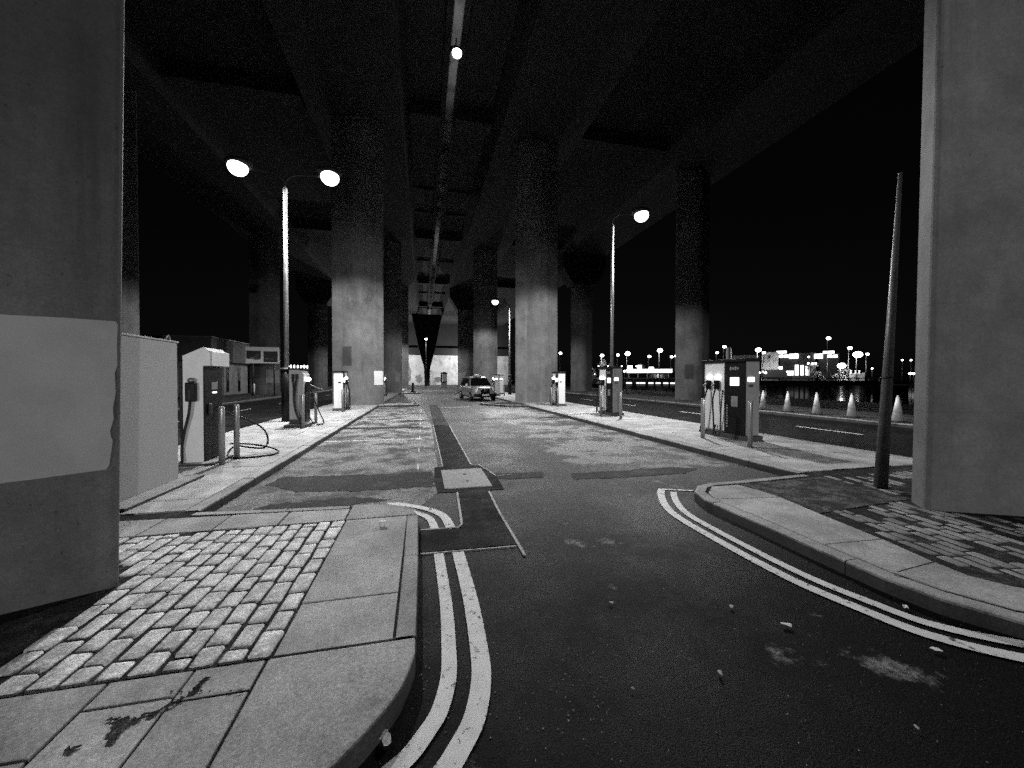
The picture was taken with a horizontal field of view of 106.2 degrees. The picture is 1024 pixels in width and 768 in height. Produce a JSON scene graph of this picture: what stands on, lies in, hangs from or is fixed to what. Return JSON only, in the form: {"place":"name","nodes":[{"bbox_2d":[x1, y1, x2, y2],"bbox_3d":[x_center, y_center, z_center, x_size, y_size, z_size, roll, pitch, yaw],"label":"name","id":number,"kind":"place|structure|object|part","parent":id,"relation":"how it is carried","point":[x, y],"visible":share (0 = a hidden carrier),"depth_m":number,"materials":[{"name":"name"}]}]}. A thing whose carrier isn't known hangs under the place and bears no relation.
{"place":"outdoors","nodes":[
{"label":"outdoors","id":0,"kind":"place"},
{"bbox_2d":[140,335,249,396],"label":"building","id":1,"kind":"structure","parent":0,"point":[234,377],"depth_m":36.89,"materials":[{"name":"grey paint"}]},
{"bbox_2d":[226,367,228,391],"bbox_3d":[-27.808,-0.408,37.587,0.060,2.400,0.500,0,1,-13],"label":"window","id":2,"kind":"structure","parent":1,"relation":"in","point":[227,369],"depth_m":37.50,"materials":[{"name":"black glass"}]},
{"bbox_2d":[238,368,240,390],"bbox_3d":[-28.350,-0.440,39.925,0.060,2.400,0.500,0,1,-13],"label":"window","id":3,"kind":"structure","parent":1,"relation":"in","point":[239,389],"depth_m":39.95,"materials":[{"name":"black glass"}]},
{"bbox_2d":[137,43,923,380],"label":"sky","id":4,"kind":"structure","parent":0,"point":[801,232],"materials":[{"name":"black"}]},
{"bbox_2d":[178,387,912,457],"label":"side road","id":5,"kind":"structure","parent":0,"point":[901,439],"depth_m":14.08,"materials":[{"name":"grey asphalt"}]},
{"bbox_2d":[178,395,863,434],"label":"line marking","id":6,"kind":"object","parent":5,"relation":"on","point":[697,413],"visible":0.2,"depth_m":12.56,"materials":[{"name":"paint"}]},
{"bbox_2d":[177,380,914,414],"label":"ground","id":7,"kind":"structure","parent":0,"point":[907,409],"depth_m":26.28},
{"bbox_2d":[0,385,418,767],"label":"pavement bed","id":8,"kind":"object","parent":7,"relation":"on","point":[21,631],"visible":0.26,"depth_m":2.39,"materials":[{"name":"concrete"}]},
{"bbox_2d":[0,0,124,614],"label":"bridge pier","id":9,"kind":"structure","parent":8,"relation":"on","point":[61,125],"depth_m":2.56,"materials":[{"name":"concrete"}]},
{"bbox_2d":[124,0,924,325],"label":"viaduct","id":10,"kind":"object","parent":9,"relation":"on","point":[624,106],"visible":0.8,"depth_m":20.82,"materials":[{"name":"concrete"}]},
{"bbox_2d":[450,38,462,58],"bbox_3d":[-2.592,-15.622,17.872,0.630,0.862,0.465,0,1,-13],"label":"bridge lamp","id":11,"kind":"object","parent":10,"relation":"hanging from","point":[456,51],"visible":1,"depth_m":17.77,"materials":[{"name":"metal"}]},
{"bbox_2d":[0,521,344,697],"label":"sett paving","id":12,"kind":"structure","parent":8,"relation":"on","point":[206,657],"depth_m":2.47,"materials":[{"name":"stone"}]},
{"bbox_2d":[0,389,417,767],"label":"paving slabs","id":13,"kind":"structure","parent":8,"relation":"on","point":[350,599],"depth_m":2.16,"materials":[{"name":"grey concrete"}]},
{"bbox_2d":[64,677,241,752],"bbox_3d":[-1.568,1.450,1.724,0.574,0.002,0.215,-1,1,-38],"label":"dirt stain","id":14,"kind":"object","parent":13,"relation":"on","point":[118,728],"visible":1,"depth_m":1.66,"materials":[{"name":"soil"}]},
{"bbox_2d":[119,333,203,512],"bbox_3d":[-4.957,0.368,4.912,1.000,2.112,1.600,0,1,-13],"label":"electrical cabinet","id":15,"kind":"object","parent":13,"relation":"on","point":[149,440],"visible":0.5,"depth_m":4.94,"materials":[{"name":"paint"},{"name":"steel"}]},
{"bbox_2d":[218,406,224,464],"bbox_3d":[-5.034,0.892,6.667,0.100,1.006,0.100,0,1,-13],"label":"bollard","id":16,"kind":"object","parent":13,"relation":"on","point":[221,427],"visible":1,"depth_m":6.63,"materials":[{"name":"metal"}]},
{"bbox_2d":[178,347,279,466],"bbox_3d":[-5.463,0.379,6.942,2.106,2.034,0.960,0,1,-25],"label":"car charger","id":17,"kind":"object","parent":13,"relation":"on","point":[200,392],"visible":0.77,"depth_m":6.64,"materials":[{"name":"white paint"},{"name":"black plastic"},{"name":"rubber"}]},
{"bbox_2d":[233,405,239,456],"bbox_3d":[-5.127,0.885,7.159,0.100,1.006,0.100,0,1,-13],"label":"bollard","id":18,"kind":"object","parent":13,"relation":"on","point":[236,415],"visible":0.94,"depth_m":7.12,"materials":[{"name":"metal"}]},
{"bbox_2d":[224,155,341,421],"bbox_3d":[-7.814,-3.150,13.288,3.640,8.920,0.620,0,1,-13],"label":"street lamp","id":19,"kind":"object","parent":13,"relation":"on","point":[240,166],"visible":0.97,"depth_m":13.22,"materials":[{"name":"metal"}]},
{"bbox_2d":[301,395,304,427],"bbox_3d":[-6.261,0.826,11.515,0.100,1.006,0.100,0,1,-13],"label":"bollard","id":20,"kind":"object","parent":13,"relation":"on","point":[302,411],"visible":0.99,"depth_m":11.48,"materials":[{"name":"metal"}]},
{"bbox_2d":[284,368,323,427],"bbox_3d":[-6.476,0.417,12.055,0.948,1.820,0.950,0,1,-13],"label":"car charger","id":21,"kind":"object","parent":13,"relation":"on","point":[299,382],"visible":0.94,"depth_m":11.71,"materials":[{"name":"grey metal"}]},
{"bbox_2d":[314,393,316,423],"bbox_3d":[-6.486,0.810,12.705,0.100,1.006,0.100,0,1,-13],"label":"bollard","id":22,"kind":"object","parent":13,"relation":"on","point":[315,409],"visible":0.95,"depth_m":12.66,"materials":[{"name":"metal"}]},
{"bbox_2d":[332,371,350,410],"bbox_3d":[-7.982,0.314,18.075,0.673,1.852,0.981,0,1,-13],"label":"car charger","id":23,"kind":"object","parent":13,"relation":"on","point":[341,381],"visible":0.95,"depth_m":17.65,"materials":[{"name":"grey paint"}]},
{"bbox_2d":[341,390,343,411],"bbox_3d":[-7.557,0.750,17.147,0.100,1.006,0.100,0,1,-13],"label":"bollard","id":24,"kind":"object","parent":13,"relation":"on","point":[342,400],"visible":0.91,"depth_m":17.12,"materials":[{"name":"metal"}]},
{"bbox_2d":[347,389,348,409],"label":"bollard","id":25,"kind":"object","parent":13,"relation":"on","point":[347,399],"visible":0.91,"depth_m":18.18,"materials":[{"name":"metal"}]},
{"bbox_2d":[379,520,385,526],"bbox_3d":[-1.300,1.402,3.856,0.074,0.052,0.072,-1,1,-36],"label":"crushed cup","id":26,"kind":"object","parent":13,"relation":"on","point":[382,523],"visible":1,"depth_m":3.83,"materials":[{"name":"paper"}]},
{"bbox_2d":[384,374,386,396],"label":"car charger","id":27,"kind":"object","parent":13,"relation":"on","point":[385,386],"visible":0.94,"depth_m":32.05,"materials":[{"name":"grey paint"}]},
{"bbox_2d":[331,113,383,404],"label":"bridge pier","id":28,"kind":"structure","parent":8,"relation":"on","point":[357,256],"depth_m":21.39,"materials":[{"name":"concrete"}]},
{"bbox_2d":[383,241,401,392],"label":"bridge pier","id":29,"kind":"structure","parent":8,"relation":"on","point":[392,269],"depth_m":41.04,"materials":[{"name":"concrete"}]},
{"bbox_2d":[402,286,408,388],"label":"bridge pier","id":30,"kind":"structure","parent":8,"relation":"on","point":[405,351],"depth_m":60.81,"materials":[{"name":"concrete"}]},
{"bbox_2d":[178,385,420,767],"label":"kerb","id":31,"kind":"structure","parent":7,"relation":"on","point":[340,708],"depth_m":1.83,"materials":[{"name":"concrete"}]},
{"bbox_2d":[280,365,331,385],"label":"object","id":32,"kind":"object","parent":7,"relation":"on","point":[329,375],"visible":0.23,"depth_m":86.31,"materials":[{"name":"paint"}]},
{"bbox_2d":[409,323,508,384],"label":"abutment","id":33,"kind":"object","parent":7,"relation":"on","point":[445,358],"visible":0.34,"depth_m":102.26,"materials":[{"name":"concrete"}]},
{"bbox_2d":[177,385,913,423],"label":"footway","id":34,"kind":"structure","parent":7,"relation":"on","point":[869,416],"depth_m":23.10,"materials":[{"name":"grey concrete"}]},
{"bbox_2d":[121,87,139,335],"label":"bridge pier","id":35,"kind":"structure","parent":34,"relation":"on","point":[130,322],"depth_m":19.41,"materials":[{"name":"concrete"}]},
{"bbox_2d":[245,347,278,395],"bbox_3d":[-21.758,-1.094,33.576,2.500,4.260,0.168,0,1,-24],"label":"information sign","id":36,"kind":"object","parent":34,"relation":"on","point":[261,355],"visible":0.98,"depth_m":33.47,"materials":[{"name":"metal"}]},
{"bbox_2d":[248,231,279,393],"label":"bridge pier","id":37,"kind":"structure","parent":34,"relation":"on","point":[264,300],"depth_m":38.28,"materials":[{"name":"concrete"}]},
{"bbox_2d":[296,279,331,388],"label":"bridge pier","id":38,"kind":"structure","parent":34,"relation":"on","point":[316,296],"depth_m":57.68,"materials":[{"name":"concrete"}]},
{"bbox_2d":[558,253,605,390],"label":"bridge pier","id":39,"kind":"structure","parent":34,"relation":"on","point":[580,275],"depth_m":45.91,"materials":[{"name":"concrete"}]},
{"bbox_2d":[675,169,709,399],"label":"bridge pier","id":40,"kind":"structure","parent":34,"relation":"on","point":[692,265],"depth_m":26.98,"materials":[{"name":"concrete"}]},
{"bbox_2d":[759,390,768,409],"bbox_3d":[12.197,0.772,18.675,0.360,0.920,0.360,0,1,10],"label":"traffic cone","id":41,"kind":"object","parent":34,"relation":"on","point":[762,406],"visible":0.94,"depth_m":18.59,"materials":[{"name":"paint"}]},
{"bbox_2d":[782,391,793,411],"bbox_3d":[12.452,0.790,17.367,0.360,0.920,0.360,0,2,-22],"label":"traffic cone","id":42,"kind":"object","parent":34,"relation":"on","point":[787,406],"visible":0.99,"depth_m":17.29,"materials":[{"name":"paint"}]},
{"bbox_2d":[810,392,823,414],"bbox_3d":[12.789,0.807,16.139,0.360,0.920,0.360,0,1,15],"label":"traffic cone","id":43,"kind":"object","parent":34,"relation":"on","point":[816,408],"visible":1,"depth_m":16.06,"materials":[{"name":"paint"}]},
{"bbox_2d":[843,393,859,417],"bbox_3d":[13.134,0.824,14.866,0.360,0.920,0.360,0,0,6],"label":"traffic cone","id":44,"kind":"object","parent":34,"relation":"on","point":[851,412],"visible":1,"depth_m":14.79,"materials":[{"name":"paint"}]},
{"bbox_2d":[891,395,907,421],"bbox_3d":[13.301,0.846,13.259,0.360,0.920,0.360,0,1,-5],"label":"traffic cone","id":45,"kind":"object","parent":34,"relation":"on","point":[897,414],"visible":0.94,"depth_m":13.19,"materials":[{"name":"paint"}]},
{"bbox_2d":[448,385,1023,639],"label":"kerb","id":46,"kind":"structure","parent":7,"relation":"on","point":[987,616],"depth_m":3.49,"materials":[{"name":"concrete"}]},
{"bbox_2d":[450,385,1023,612],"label":"pavement bed","id":47,"kind":"object","parent":7,"relation":"on","point":[1002,577],"visible":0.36,"depth_m":3.89,"materials":[{"name":"grey concrete"}]},
{"bbox_2d":[449,288,472,388],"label":"bridge pier","id":48,"kind":"structure","parent":47,"relation":"on","point":[461,300],"depth_m":62.73,"materials":[{"name":"concrete"}]},
{"bbox_2d":[473,248,496,386],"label":"bridge pier","id":49,"kind":"structure","parent":47,"relation":"on","point":[484,314],"depth_m":43.32,"materials":[{"name":"concrete"}]},
{"bbox_2d":[515,139,557,402],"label":"bridge pier","id":50,"kind":"structure","parent":47,"relation":"on","point":[536,220],"depth_m":23.65,"materials":[{"name":"concrete"}]},
{"bbox_2d":[496,392,1023,611],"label":"paving slabs","id":51,"kind":"structure","parent":47,"relation":"on","point":[803,456],"depth_m":4.61,"materials":[{"name":"grey concrete"}]},
{"bbox_2d":[491,374,499,395],"bbox_3d":[-1.502,0.086,34.201,0.673,1.872,1.024,0,1,-13],"label":"car charger","id":52,"kind":"object","parent":51,"relation":"on","point":[495,380],"visible":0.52,"depth_m":33.78,"materials":[{"name":"grey paint"}]},
{"bbox_2d":[491,298,510,394],"bbox_3d":[-0.982,-3.453,35.658,1.960,8.920,0.620,0,1,-13],"label":"street lamp","id":53,"kind":"object","parent":51,"relation":"on","point":[494,301],"visible":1,"depth_m":35.74,"materials":[{"name":"metal"}]},
{"bbox_2d":[499,375,503,393],"bbox_3d":[-1.183,0.045,37.252,0.673,1.872,1.024,0,1,-13],"label":"car charger","id":54,"kind":"object","parent":51,"relation":"on","point":[501,384],"visible":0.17,"depth_m":36.82,"materials":[{"name":"grey paint"}]},
{"bbox_2d":[550,372,565,405],"bbox_3d":[2.512,0.260,21.323,0.673,1.872,1.066,0,1,-13],"label":"car charger","id":55,"kind":"object","parent":51,"relation":"on","point":[558,380],"visible":0.88,"depth_m":20.91,"materials":[{"name":"grey paint"}]},
{"bbox_2d":[557,388,558,406],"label":"bollard","id":56,"kind":"object","parent":51,"relation":"on","point":[557,397],"visible":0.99,"depth_m":20.25,"materials":[{"name":"metal"}]},
{"bbox_2d":[600,391,601,415],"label":"bollard","id":57,"kind":"object","parent":51,"relation":"on","point":[600,403],"visible":0.95,"depth_m":15.21,"materials":[{"name":"metal"}]},
{"bbox_2d":[596,367,623,415],"bbox_3d":[4.023,0.282,16.004,0.693,1.972,1.323,0,1,-13],"label":"car charger","id":58,"kind":"object","parent":51,"relation":"on","point":[610,382],"visible":0.87,"depth_m":15.54,"materials":[{"name":"grey paint"}]},
{"bbox_2d":[619,392,621,418],"bbox_3d":[3.967,0.792,14.021,0.100,1.006,0.100,0,1,-13],"label":"bollard","id":59,"kind":"object","parent":51,"relation":"on","point":[620,405],"visible":1,"depth_m":13.98,"materials":[{"name":"metal"}]},
{"bbox_2d":[610,207,649,366],"bbox_3d":[5.054,-3.195,16.631,1.960,8.920,0.620,0,1,-13],"label":"street lamp","id":60,"kind":"object","parent":51,"relation":"on","point":[640,214],"visible":0.82,"depth_m":16.41,"materials":[{"name":"metal"}]},
{"bbox_2d":[701,398,704,438],"bbox_3d":[4.760,0.852,9.585,0.100,1.006,0.100,0,1,-13],"label":"bollard","id":61,"kind":"object","parent":51,"relation":"on","point":[702,418],"visible":1,"depth_m":9.55,"materials":[{"name":"metal"}]},
{"bbox_2d":[699,358,762,441],"bbox_3d":[5.500,0.366,9.813,0.653,1.972,1.502,0,1,-13],"label":"car charger","id":62,"kind":"object","parent":51,"relation":"on","point":[731,388],"visible":0.84,"depth_m":9.51,"materials":[{"name":"grey paint"}]},
{"bbox_2d":[747,401,752,447],"bbox_3d":[5.148,0.870,8.310,0.100,1.006,0.100,0,1,-13],"label":"bollard","id":63,"kind":"object","parent":51,"relation":"on","point":[750,426],"visible":0.99,"depth_m":8.27,"materials":[{"name":"metal"}]},
{"bbox_2d":[740,477,908,512],"bbox_3d":[4.047,1.418,5.054,1.600,0.001,1.260,0,1,-13],"label":"gravel infill","id":64,"kind":"object","parent":47,"relation":"on","point":[820,494],"visible":1,"depth_m":4.98,"materials":[{"name":"grey gravel"}]},
{"bbox_2d":[825,470,1023,578],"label":"sett paving","id":65,"kind":"structure","parent":47,"relation":"on","point":[930,531],"depth_m":3.73,"materials":[{"name":"grey stone"}]},
{"bbox_2d":[873,172,902,488],"bbox_3d":[5.216,-0.762,5.312,0.483,4.373,0.156,0,1,-22],"label":"leaning pole","id":66,"kind":"object","parent":65,"relation":"on","point":[881,469],"visible":1,"depth_m":5.28,"materials":[{"name":"metal"}]},
{"bbox_2d":[911,0,1023,515],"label":"bridge pier","id":67,"kind":"structure","parent":47,"relation":"on","point":[968,441],"depth_m":4.27,"materials":[{"name":"concrete"}]},
{"bbox_2d":[626,365,672,377],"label":"low lit building","id":68,"kind":"structure","parent":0,"point":[647,371],"depth_m":140.82,"materials":[{"name":"concrete"}]},
{"bbox_2d":[627,374,671,377],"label":"shop window","id":69,"kind":"structure","parent":68,"relation":"in","point":[630,375],"depth_m":144.72,"materials":[{"name":"black glass"}]},
{"bbox_2d":[359,385,1023,767],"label":"road","id":70,"kind":"structure","parent":0,"point":[823,683],"depth_m":2.31,"materials":[{"name":"grey asphalt"}]},
{"bbox_2d":[214,394,437,511],"bbox_3d":[-6.357,1.292,22.515,2.780,0.001,37.300,0,1,-13],"label":"parking bay surface","id":71,"kind":"object","parent":70,"relation":"on","point":[379,453],"visible":0.67,"depth_m":7.51,"materials":[{"name":"grey asphalt"}]},
{"bbox_2d":[379,729,387,738],"bbox_3d":[-0.586,1.554,1.710,0.062,0.016,0.041,0,1,-4],"label":"paper scrap","id":72,"kind":"object","parent":70,"relation":"on","point":[384,733],"visible":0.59,"depth_m":1.70,"materials":[{"name":"white paper"}]},
{"bbox_2d":[382,732,390,745],"bbox_3d":[-0.548,1.556,1.684,0.039,0.015,0.059,0,1,-7],"label":"paper scrap","id":73,"kind":"object","parent":70,"relation":"on","point":[386,740],"visible":1,"depth_m":1.68,"materials":[{"name":"white paper"}]},
{"bbox_2d":[327,407,448,469],"bbox_3d":[-3.232,1.333,19.068,6.907,0.001,23.939,0,1,9],"label":"bay marking","id":74,"kind":"object","parent":70,"relation":"on","point":[419,438],"visible":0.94,"depth_m":10.08,"materials":[{"name":"paint"}]},
{"bbox_2d":[412,314,441,385],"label":"forked pier","id":75,"kind":"structure","parent":70,"relation":"on","point":[427,326],"depth_m":87.01,"materials":[{"name":"concrete"}]},
{"bbox_2d":[440,372,447,387],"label":"charger","id":76,"kind":"object","parent":70,"relation":"on","point":[444,383],"visible":1,"depth_m":69.06,"materials":[{"name":"black plastic"}]},
{"bbox_2d":[420,425,515,551],"bbox_3d":[-1.367,1.476,8.414,1.190,0.001,9.830,0,1,-13],"label":"trench patch","id":77,"kind":"object","parent":70,"relation":"on","point":[483,525],"visible":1,"depth_m":4.47,"materials":[{"name":"grey asphalt"}]},
{"bbox_2d":[441,468,491,488],"bbox_3d":[-0.759,1.507,6.168,0.700,0.030,1.160,0,1,-13],"label":"manhole cover","id":78,"kind":"object","parent":77,"relation":"on","point":[464,478],"visible":0.97,"depth_m":6.09,"materials":[{"name":"metal"}]},
{"bbox_2d":[420,425,525,554],"bbox_3d":[-1.221,1.474,8.319,1.432,0.001,10.080,0,1,-13],"label":"seam sealant","id":79,"kind":"object","parent":70,"relation":"on","point":[508,527],"visible":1,"depth_m":4.24,"materials":[{"name":"black asphalt"}]},
{"bbox_2d":[253,405,695,509],"bbox_3d":[-2.180,1.398,14.444,7.206,0.003,18.913,0,1,-13],"label":"old trench patch","id":80,"kind":"object","parent":70,"relation":"on","point":[359,482],"visible":0.94,"depth_m":6.02,"materials":[{"name":"grey asphalt"}]},
{"bbox_2d":[459,374,495,400],"bbox_3d":[-2.702,0.235,29.573,2.240,1.930,4.612,0,1,-21],"label":"taxi","id":81,"kind":"object","parent":70,"relation":"on","point":[475,385],"visible":1,"depth_m":28.57,"materials":[{"name":"paint"}]},
{"bbox_3d":[-3.603,-0.182,29.726,0.168,0.560,2.530,0,1,-21],"label":"side window","id":82,"kind":"part","parent":81,"relation":"part of","materials":[{"name":"black glass"}]},
{"bbox_2d":[419,557,724,761],"bbox_3d":[-0.087,1.566,2.292,2.329,0.009,1.349,0,1,31],"label":"grit","id":83,"kind":"object","parent":70,"relation":"on","point":[521,678],"visible":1,"depth_m":2.04,"materials":[{"name":"grey gravel"}]},
{"bbox_2d":[381,488,1023,767],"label":"double line marking","id":84,"kind":"object","parent":70,"relation":"on","point":[457,751],"visible":0.96,"depth_m":2.37,"materials":[{"name":"paint"}]},
{"bbox_2d":[513,382,914,403],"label":"river","id":85,"kind":"structure","parent":0,"point":[904,391],"depth_m":52.97,"materials":[{"name":"black liquid"}]},
{"bbox_2d":[592,368,596,379],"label":"tree","id":86,"kind":"object","parent":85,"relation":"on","point":[593,374],"visible":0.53,"depth_m":140.60,"materials":[{"name":"grey plant"}]},
{"bbox_2d":[597,359,606,374],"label":"tree","id":87,"kind":"object","parent":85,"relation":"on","point":[602,363],"visible":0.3,"depth_m":137.73,"materials":[{"name":"grey plant"}]},
{"bbox_2d":[726,347,731,358],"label":"vent stack","id":88,"kind":"object","parent":85,"relation":"on","point":[728,352],"visible":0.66,"depth_m":121.27,"materials":[{"name":"paint"}]},
{"bbox_2d":[592,378,879,384],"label":"quay wall","id":89,"kind":"structure","parent":85,"relation":"on","point":[773,382],"depth_m":101.01,"materials":[{"name":"paint"}]},
{"bbox_2d":[805,361,824,380],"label":"tree","id":90,"kind":"object","parent":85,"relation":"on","point":[818,373],"visible":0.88,"depth_m":119.24,"materials":[{"name":"grey plant"}]},
{"bbox_2d":[826,337,830,380],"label":"distant lamp","id":91,"kind":"object","parent":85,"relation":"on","point":[828,338],"visible":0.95,"depth_m":115.85,"materials":[{"name":"paint"}]},
{"bbox_2d":[837,363,845,380],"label":"distant lamp","id":92,"kind":"object","parent":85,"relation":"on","point":[841,365],"visible":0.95,"depth_m":113.78,"materials":[{"name":"paint"}]},
{"bbox_2d":[831,368,852,380],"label":"tree","id":93,"kind":"object","parent":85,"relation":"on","point":[843,375],"visible":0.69,"depth_m":114.94,"materials":[{"name":"grey plant"}]},
{"bbox_2d":[848,347,851,377],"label":"distant lamp","id":94,"kind":"object","parent":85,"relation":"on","point":[848,360],"visible":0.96,"depth_m":112.75,"materials":[{"name":"paint"}]},
{"bbox_2d":[849,370,864,380],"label":"building","id":95,"kind":"structure","parent":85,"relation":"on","point":[859,375],"depth_m":111.56,"materials":[{"name":"white"}]},
{"bbox_2d":[853,352,862,380],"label":"distant lamp","id":96,"kind":"object","parent":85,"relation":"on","point":[857,354],"visible":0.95,"depth_m":111.55,"materials":[{"name":"paint"}]},
{"bbox_2d":[731,355,759,373],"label":"hall","id":97,"kind":"structure","parent":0,"point":[742,356],"depth_m":140.93,"materials":[{"name":"grey"}]},
{"bbox_2d":[762,352,786,380],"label":"white building","id":98,"kind":"structure","parent":0,"point":[770,363],"depth_m":130.41,"materials":[{"name":"concrete"}]},
{"bbox_2d":[777,351,822,380],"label":"lit building","id":99,"kind":"structure","parent":0,"point":[793,365],"depth_m":133.20,"materials":[{"name":"grey paint"}]},
{"bbox_2d":[795,365,798,374],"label":"lit window","id":100,"kind":"structure","parent":99,"relation":"in","point":[796,366],"depth_m":133.23,"materials":[{"name":"white glass"}]},
{"bbox_2d":[800,365,803,374],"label":"lit window","id":101,"kind":"structure","parent":99,"relation":"in","point":[801,366],"depth_m":132.40,"materials":[{"name":"white"}]},
{"bbox_2d":[818,351,838,380],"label":"dark building","id":102,"kind":"structure","parent":0,"point":[830,360],"depth_m":129.49,"materials":[{"name":"paint"}]}
]}

